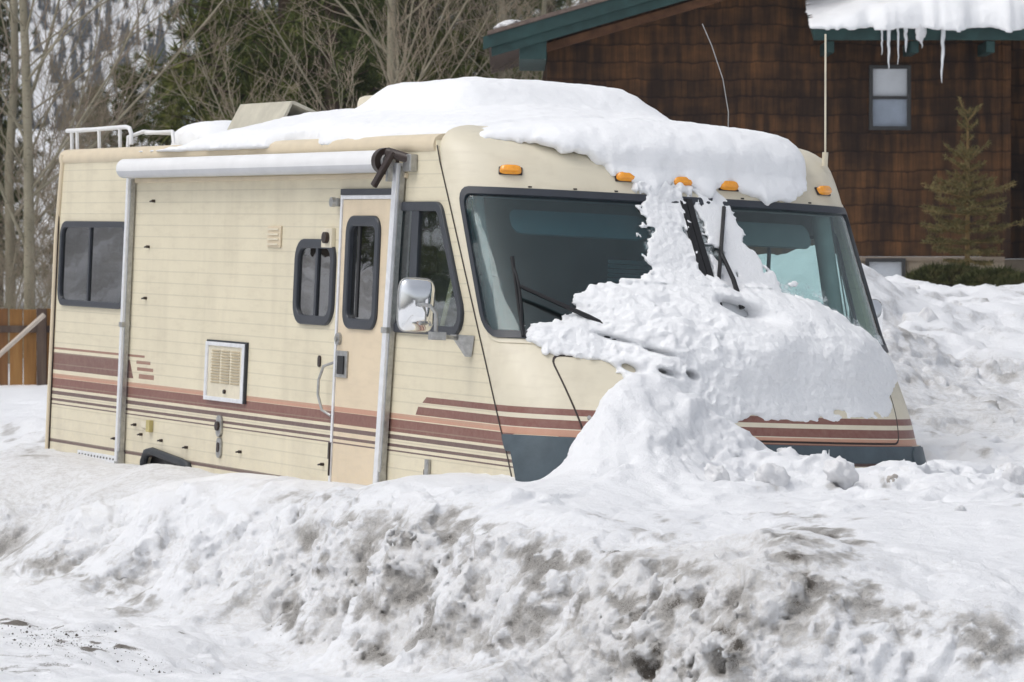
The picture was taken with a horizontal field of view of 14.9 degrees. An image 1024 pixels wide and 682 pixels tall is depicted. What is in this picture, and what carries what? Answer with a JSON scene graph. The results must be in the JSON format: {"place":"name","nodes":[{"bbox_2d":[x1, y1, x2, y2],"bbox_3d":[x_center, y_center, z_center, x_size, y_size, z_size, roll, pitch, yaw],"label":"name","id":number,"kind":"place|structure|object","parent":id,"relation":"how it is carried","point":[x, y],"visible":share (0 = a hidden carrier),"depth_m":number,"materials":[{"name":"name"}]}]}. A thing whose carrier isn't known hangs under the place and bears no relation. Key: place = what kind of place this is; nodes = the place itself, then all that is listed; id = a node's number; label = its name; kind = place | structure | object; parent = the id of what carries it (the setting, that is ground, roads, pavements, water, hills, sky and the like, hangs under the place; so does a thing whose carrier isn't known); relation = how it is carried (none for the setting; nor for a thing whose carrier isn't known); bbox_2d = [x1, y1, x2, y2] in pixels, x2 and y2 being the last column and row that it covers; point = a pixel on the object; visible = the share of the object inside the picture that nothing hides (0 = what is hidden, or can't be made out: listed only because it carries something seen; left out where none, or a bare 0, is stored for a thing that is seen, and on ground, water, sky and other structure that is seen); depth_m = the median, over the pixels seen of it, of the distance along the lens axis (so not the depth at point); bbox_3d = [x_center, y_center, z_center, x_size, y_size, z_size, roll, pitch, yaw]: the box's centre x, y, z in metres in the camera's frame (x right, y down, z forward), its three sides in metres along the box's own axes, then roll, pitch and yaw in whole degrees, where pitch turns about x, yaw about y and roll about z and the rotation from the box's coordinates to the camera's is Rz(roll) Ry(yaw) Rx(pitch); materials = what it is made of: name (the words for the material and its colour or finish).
{"place":"outdoors","nodes":[
{"label":"outdoors","id":0,"kind":"place"},
{"bbox_2d":[0,0,588,130],"bbox_3d":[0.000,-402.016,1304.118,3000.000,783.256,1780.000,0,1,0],"label":"snowy hill","id":1,"kind":"structure","parent":0,"point":[169,41],"depth_m":680.25,"materials":[{"name":"white snow"}]},
{"bbox_2d":[16,0,586,130],"bbox_3d":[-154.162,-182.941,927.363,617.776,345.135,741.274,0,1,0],"label":"distant forest","id":2,"kind":"object","parent":1,"relation":"on","point":[123,60],"visible":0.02,"depth_m":670.69,"materials":[{"name":"plant"}]},
{"bbox_2d":[0,129,1023,450],"bbox_3d":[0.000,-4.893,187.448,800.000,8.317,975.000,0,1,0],"label":"snowy ground","id":3,"kind":"structure","parent":0,"point":[978,323],"depth_m":30.97,"materials":[{"name":"white snow"}]},
{"bbox_2d":[0,62,21,193],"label":"pine tree","id":4,"kind":"object","parent":3,"relation":"on","point":[15,173],"visible":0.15,"depth_m":67.25,"materials":[{"name":"green plant"}]},
{"bbox_2d":[0,313,45,356],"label":"leaning pole","id":5,"kind":"object","parent":3,"relation":"on","point":[22,334],"visible":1,"depth_m":46.98,"materials":[{"name":"beige wood"}]},
{"bbox_2d":[0,308,50,384],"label":"wooden fence","id":6,"kind":"object","parent":3,"relation":"on","point":[36,348],"visible":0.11,"depth_m":50.01,"materials":[{"name":"brown wood"}]},
{"bbox_2d":[0,216,52,308],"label":"bare shrub tree","id":7,"kind":"object","parent":3,"relation":"on","point":[22,270],"visible":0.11,"depth_m":57.63,"materials":[{"name":"brown plant"}]},
{"bbox_2d":[0,224,54,350],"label":"bare shrub tree","id":8,"kind":"object","parent":3,"relation":"on","point":[3,280],"visible":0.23,"depth_m":54.01,"materials":[{"name":"brown plant"}]},
{"bbox_2d":[0,211,54,308],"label":"bare shrub tree","id":9,"kind":"object","parent":3,"relation":"on","point":[48,288],"visible":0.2,"depth_m":55.58,"materials":[{"name":"brown plant"}]},
{"bbox_2d":[0,210,55,356],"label":"bare shrub tree","id":10,"kind":"object","parent":3,"relation":"on","point":[48,279],"visible":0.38,"depth_m":52.31,"materials":[{"name":"brown plant"}]},
{"bbox_2d":[0,0,56,307],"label":"pine tree","id":11,"kind":"object","parent":3,"relation":"on","point":[3,126],"visible":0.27,"depth_m":71.80,"materials":[{"name":"green plant"}]},
{"bbox_2d":[0,56,149,349],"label":"bare shrub tree","id":12,"kind":"object","parent":3,"relation":"on","point":[72,88],"visible":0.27,"depth_m":57.08,"materials":[{"name":"brown plant"}]},
{"bbox_2d":[35,84,116,275],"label":"pine tree","id":13,"kind":"object","parent":3,"relation":"on","point":[86,135],"visible":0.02,"depth_m":73.87,"materials":[{"name":"green plant"}]},
{"bbox_2d":[0,1,168,342],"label":"bare shrub tree","id":14,"kind":"object","parent":3,"relation":"on","point":[53,173],"visible":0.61,"depth_m":55.20,"materials":[{"name":"grey plant"}]},
{"bbox_2d":[0,17,178,306],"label":"bare shrub tree","id":15,"kind":"object","parent":3,"relation":"on","point":[133,126],"visible":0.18,"depth_m":58.85,"materials":[{"name":"brown plant"}]},
{"bbox_2d":[84,59,160,147],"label":"pine tree","id":16,"kind":"object","parent":3,"relation":"on","point":[143,125],"visible":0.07,"depth_m":67.83,"materials":[{"name":"green plant"}]},
{"bbox_2d":[0,0,274,363],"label":"bare aspen","id":17,"kind":"object","parent":3,"relation":"on","point":[11,124],"visible":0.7,"depth_m":56.06,"materials":[{"name":"grey plant"}]},
{"bbox_2d":[133,70,189,145],"bbox_3d":[-5.735,-2.184,64.001,2.474,4.542,2.522,-1,1,-43],"label":"pine tree","id":18,"kind":"object","parent":3,"relation":"on","point":[159,122],"visible":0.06,"depth_m":63.85,"materials":[{"name":"green plant"}]},
{"bbox_2d":[0,0,337,308],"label":"bare aspen","id":19,"kind":"object","parent":3,"relation":"on","point":[27,166],"visible":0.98,"depth_m":52.73,"materials":[{"name":"grey plant"}]},
{"bbox_2d":[114,0,277,145],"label":"pine tree","id":20,"kind":"object","parent":3,"relation":"on","point":[193,62],"visible":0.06,"depth_m":65.53,"materials":[{"name":"green plant"}]},
{"bbox_2d":[202,112,230,121],"bbox_3d":[-4.019,-1.376,56.043,2.167,3.903,2.126,0,1,4],"label":"pine tree","id":21,"kind":"object","parent":3,"relation":"on","point":[210,119],"depth_m":55.93,"materials":[{"name":"green plant"}]},
{"bbox_2d":[132,0,433,144],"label":"pine tree","id":22,"kind":"object","parent":3,"relation":"on","point":[249,76],"visible":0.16,"depth_m":61.40,"materials":[{"name":"green plant"}]},
{"bbox_2d":[251,80,314,109],"bbox_3d":[-3.483,-1.706,57.882,2.443,4.400,2.397,0,1,-16],"label":"bare shrub","id":23,"kind":"object","parent":3,"relation":"on","point":[288,95],"visible":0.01,"depth_m":57.87,"materials":[{"name":"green plant"}]},
{"bbox_2d":[86,0,539,122],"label":"bare shrub tree","id":24,"kind":"object","parent":3,"relation":"on","point":[288,86],"visible":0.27,"depth_m":52.89,"materials":[{"name":"brown plant"}]},
{"bbox_2d":[203,0,424,119],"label":"pine tree","id":25,"kind":"object","parent":3,"relation":"on","point":[349,36],"visible":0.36,"depth_m":59.63,"materials":[{"name":"green plant"}]},
{"bbox_2d":[193,0,496,90],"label":"pine tree","id":26,"kind":"object","parent":3,"relation":"on","point":[275,12],"depth_m":69.41,"materials":[{"name":"green plant"}]},
{"bbox_2d":[342,56,383,108],"bbox_3d":[-2.459,-2.055,60.052,2.551,4.684,2.601,0,1,-21],"label":"pine tree","id":27,"kind":"object","parent":3,"relation":"on","point":[358,96],"visible":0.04,"depth_m":59.89,"materials":[{"name":"green plant"}]},
{"bbox_2d":[269,1,479,74],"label":"pine tree","id":28,"kind":"object","parent":3,"relation":"on","point":[405,29],"depth_m":75.74,"materials":[{"name":"green plant"}]},
{"bbox_2d":[225,0,541,110],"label":"bare aspen","id":29,"kind":"object","parent":3,"relation":"on","point":[390,4],"visible":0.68,"depth_m":53.21,"materials":[{"name":"grey plant"}]},
{"bbox_2d":[323,0,541,104],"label":"pine tree","id":30,"kind":"object","parent":3,"relation":"on","point":[478,59],"visible":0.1,"depth_m":65.59,"materials":[{"name":"green plant"}]},
{"bbox_2d":[412,25,476,81],"bbox_3d":[-0.970,-2.478,61.871,2.783,5.109,2.837,0,1,-12],"label":"pine tree","id":31,"kind":"object","parent":3,"relation":"on","point":[459,56],"visible":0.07,"depth_m":61.82,"materials":[{"name":"green plant"}]},
{"bbox_2d":[399,18,538,81],"bbox_3d":[-0.427,-2.304,59.764,4.594,5.025,4.545,0,1,25],"label":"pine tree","id":32,"kind":"object","parent":3,"relation":"on","point":[501,71],"depth_m":58.14,"materials":[{"name":"brown plant"}]},
{"bbox_2d":[363,0,583,79],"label":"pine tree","id":33,"kind":"object","parent":3,"relation":"on","point":[508,18],"visible":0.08,"depth_m":68.07,"materials":[{"name":"brown plant"}]},
{"bbox_2d":[361,0,592,80],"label":"pine tree","id":34,"kind":"object","parent":3,"relation":"on","point":[498,19],"visible":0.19,"depth_m":64.06,"materials":[{"name":"brown plant"}]},
{"bbox_2d":[45,24,925,484],"bbox_3d":[-0.491,-0.260,25.229,3.235,3.511,8.468,2,1,-25],"label":"motorhome","id":35,"kind":"object","parent":3,"relation":"on","point":[363,310],"visible":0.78,"depth_m":23.80,"materials":[{"name":"paint"}]},
{"bbox_2d":[57,221,123,308],"bbox_3d":[-2.945,-0.540,27.679,0.082,0.628,1.420,0,1,-25],"label":"window","id":36,"kind":"structure","parent":35,"relation":"in","point":[90,264],"depth_m":27.70,"materials":[{"name":"grey glass"}]},
{"bbox_2d":[293,239,336,325],"bbox_3d":[-1.191,-0.360,23.952,0.078,0.531,0.633,0,1,-25],"label":"window","id":37,"kind":"structure","parent":35,"relation":"in","point":[314,283],"depth_m":23.93,"materials":[{"name":"grey glass"}]},
{"bbox_2d":[327,188,391,484],"bbox_3d":[-0.853,0.014,23.272,0.142,1.825,0.800,2,1,-25],"label":"door","id":38,"kind":"structure","parent":35,"relation":"in","point":[364,213],"depth_m":23.29,"materials":[{"name":"beige metal"}]},
{"bbox_2d":[393,201,463,334],"bbox_3d":[-0.470,-0.417,22.434,0.057,0.759,1.037,2,1,-25],"label":"window","id":39,"kind":"structure","parent":35,"relation":"in","point":[416,208],"depth_m":22.31,"materials":[{"name":"black glass"}]},
{"bbox_2d":[139,76,806,205],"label":"roof snow","id":40,"kind":"structure","parent":35,"relation":"on","point":[613,131],"depth_m":22.98,"materials":[{"name":"white snow"}]},
{"bbox_2d":[524,181,897,422],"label":"hood snow","id":41,"kind":"structure","parent":35,"relation":"on","point":[776,353],"depth_m":21.74,"materials":[{"name":"white snow"}]},
{"bbox_2d":[736,233,858,325],"bbox_3d":[1.723,-0.257,23.741,0.057,0.824,1.710,2,1,-25],"label":"window","id":42,"kind":"structure","parent":35,"relation":"in","point":[811,237],"depth_m":23.19,"materials":[{"name":"glass"}]},
{"bbox_2d":[437,0,541,79],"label":"pine tree","id":43,"kind":"object","parent":3,"relation":"on","point":[493,24],"visible":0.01,"depth_m":81.63,"materials":[{"name":"brown plant"}]},
{"bbox_2d":[396,0,591,79],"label":"pine tree","id":44,"kind":"object","parent":3,"relation":"on","point":[543,7],"visible":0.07,"depth_m":60.65,"materials":[{"name":"brown plant"}]},
{"bbox_2d":[0,310,1023,681],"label":"snowbank","id":45,"kind":"object","parent":3,"relation":"on","point":[626,540],"visible":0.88,"depth_m":19.68,"materials":[{"name":"white snow"}]},
{"bbox_2d":[2,565,281,675],"bbox_3d":[-1.942,1.412,19.511,1.603,0.474,3.269,0,1,0],"label":"road grit","id":46,"kind":"object","parent":45,"relation":"on","point":[117,661],"visible":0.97,"depth_m":19.57,"materials":[{"name":"grey gravel"}]},
{"bbox_2d":[704,463,729,481],"bbox_3d":[1.072,0.718,20.617,0.135,0.163,0.159,-36,-25,-11],"label":"snow chunk","id":47,"kind":"object","parent":45,"relation":"on","point":[713,473],"visible":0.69,"depth_m":20.57,"materials":[{"name":"white snow"}]},
{"bbox_2d":[754,462,790,485],"bbox_3d":[1.359,0.718,20.513,0.209,0.164,0.171,28,-11,-25],"label":"snow chunk","id":48,"kind":"object","parent":45,"relation":"on","point":[773,474],"visible":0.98,"depth_m":20.45,"materials":[{"name":"white snow"}]},
{"bbox_2d":[822,455,858,489],"bbox_3d":[1.726,0.692,20.606,0.206,0.147,0.285,41,-6,5],"label":"snow chunk","id":49,"kind":"object","parent":45,"relation":"on","point":[840,471],"visible":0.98,"depth_m":20.53,"materials":[{"name":"white snow"}]},
{"bbox_2d":[886,474,897,482],"bbox_3d":[2.000,0.743,20.615,0.071,0.091,0.120,36,-5,23],"label":"snow chunk","id":50,"kind":"object","parent":45,"relation":"on","point":[893,476],"visible":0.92,"depth_m":20.57,"materials":[{"name":"grey snow"}]},
{"bbox_2d":[899,466,908,471],"bbox_3d":[2.095,0.746,20.717,0.227,0.179,0.136,0,1,13],"label":"snow chunk","id":51,"kind":"object","parent":45,"relation":"on","point":[905,468],"visible":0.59,"depth_m":20.69,"materials":[{"name":"white snow"}]},
{"bbox_2d":[954,505,965,510],"bbox_3d":[2.193,0.837,19.216,0.063,0.098,0.034,13,47,3],"label":"snow chunk","id":52,"kind":"object","parent":45,"relation":"on","point":[960,508],"visible":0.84,"depth_m":19.19,"materials":[{"name":"white snow"}]},
{"bbox_2d":[1002,462,1023,483],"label":"snow chunk","id":53,"kind":"object","parent":45,"relation":"on","point":[1013,473],"visible":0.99,"depth_m":20.56,"materials":[{"name":"white snow"}]},
{"bbox_2d":[494,0,589,79],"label":"pine tree","id":54,"kind":"object","parent":3,"relation":"on","point":[560,4],"visible":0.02,"depth_m":87.80,"materials":[{"name":"brown plant"}]},
{"bbox_2d":[483,0,1023,277],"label":"shingled house","id":55,"kind":"structure","parent":3,"relation":"on","point":[891,130],"depth_m":46.96,"materials":[{"name":"brown wood"}]},
{"bbox_2d":[493,19,520,28],"bbox_3d":[-0.054,-3.738,46.557,0.348,0.119,0.548,-16,1,0],"label":"roof snow patch","id":56,"kind":"object","parent":55,"relation":"on","point":[505,23],"visible":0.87,"depth_m":46.37,"materials":[{"name":"white snow"}]},
{"bbox_2d":[865,258,905,277],"bbox_3d":[4.470,-0.777,47.029,0.480,0.429,0.130,0,1,0],"label":"window","id":57,"kind":"structure","parent":55,"relation":"in","point":[886,267],"depth_m":47.02,"materials":[{"name":"white glass"}]},
{"bbox_2d":[869,65,910,129],"bbox_3d":[4.521,-2.912,46.997,0.501,0.777,0.130,0,1,0],"label":"window","id":58,"kind":"structure","parent":55,"relation":"in","point":[889,91],"depth_m":46.98,"materials":[{"name":"white glass"}]},
{"bbox_2d":[805,0,1023,32],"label":"eave snow","id":59,"kind":"structure","parent":55,"relation":"on","point":[1007,16],"depth_m":45.90,"materials":[{"name":"white snow"}]},
{"bbox_2d":[881,30,882,54],"bbox_3d":[4.333,-3.521,45.953,0.031,0.344,0.036,0,1,24],"label":"icicle","id":60,"kind":"object","parent":59,"relation":"hanging from","point":[882,40],"visible":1,"depth_m":45.95,"materials":[{"name":"white ice"}]},
{"bbox_2d":[887,30,890,70],"bbox_3d":[4.407,-3.427,45.956,0.056,0.536,0.060,0,1,-23],"label":"icicle","id":61,"kind":"object","parent":59,"relation":"hanging from","point":[888,38],"visible":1,"depth_m":45.94,"materials":[{"name":"white ice"}]},
{"bbox_2d":[896,28,899,63],"bbox_3d":[4.521,-3.467,45.953,0.033,0.455,0.041,0,1,25],"label":"icicle","id":62,"kind":"object","parent":59,"relation":"hanging from","point":[898,34],"visible":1,"depth_m":45.94,"materials":[{"name":"white ice"}]},
{"bbox_2d":[903,28,907,50],"bbox_3d":[4.607,-3.535,45.953,0.057,0.312,0.057,0,1,23],"label":"icicle","id":63,"kind":"object","parent":59,"relation":"hanging from","point":[905,34],"visible":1,"depth_m":45.94,"materials":[{"name":"white ice"}]},
{"bbox_2d":[915,24,926,42],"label":"icicles","id":64,"kind":"object","parent":59,"relation":"hanging from","point":[920,31],"visible":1,"depth_m":45.90,"materials":[{"name":"white ice"}]},
{"bbox_2d":[940,29,945,81],"bbox_3d":[5.051,-3.360,45.958,0.062,0.682,0.062,0,1,23],"label":"icicle","id":65,"kind":"object","parent":59,"relation":"hanging from","point":[943,33],"visible":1,"depth_m":45.94,"materials":[{"name":"white ice"}]},
{"bbox_2d":[918,307,937,321],"bbox_3d":[3.203,-0.087,30.205,0.206,0.359,0.104,-2,-2,-25],"label":"snow chunk","id":66,"kind":"object","parent":3,"relation":"on","point":[927,314],"visible":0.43,"depth_m":30.18,"materials":[{"name":"white snow"}]},
{"bbox_2d":[904,260,982,286],"bbox_3d":[4.598,-0.687,41.492,0.975,0.368,0.692,0,1,0],"label":"juniper","id":67,"kind":"object","parent":3,"relation":"on","point":[941,274],"visible":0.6,"depth_m":41.34,"materials":[{"name":"green plant"}]},
{"bbox_2d":[919,96,1023,267],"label":"young spruce","id":68,"kind":"object","parent":3,"relation":"on","point":[969,209],"visible":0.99,"depth_m":42.41,"materials":[{"name":"green plant"}]},
{"bbox_2d":[951,264,1023,285],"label":"juniper","id":69,"kind":"object","parent":3,"relation":"on","point":[978,276],"visible":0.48,"depth_m":40.87,"materials":[{"name":"green plant"}]},
{"bbox_2d":[993,268,1023,286],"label":"juniper","id":70,"kind":"object","parent":3,"relation":"on","point":[1016,278],"visible":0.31,"depth_m":39.92,"materials":[{"name":"green plant"}]}
]}

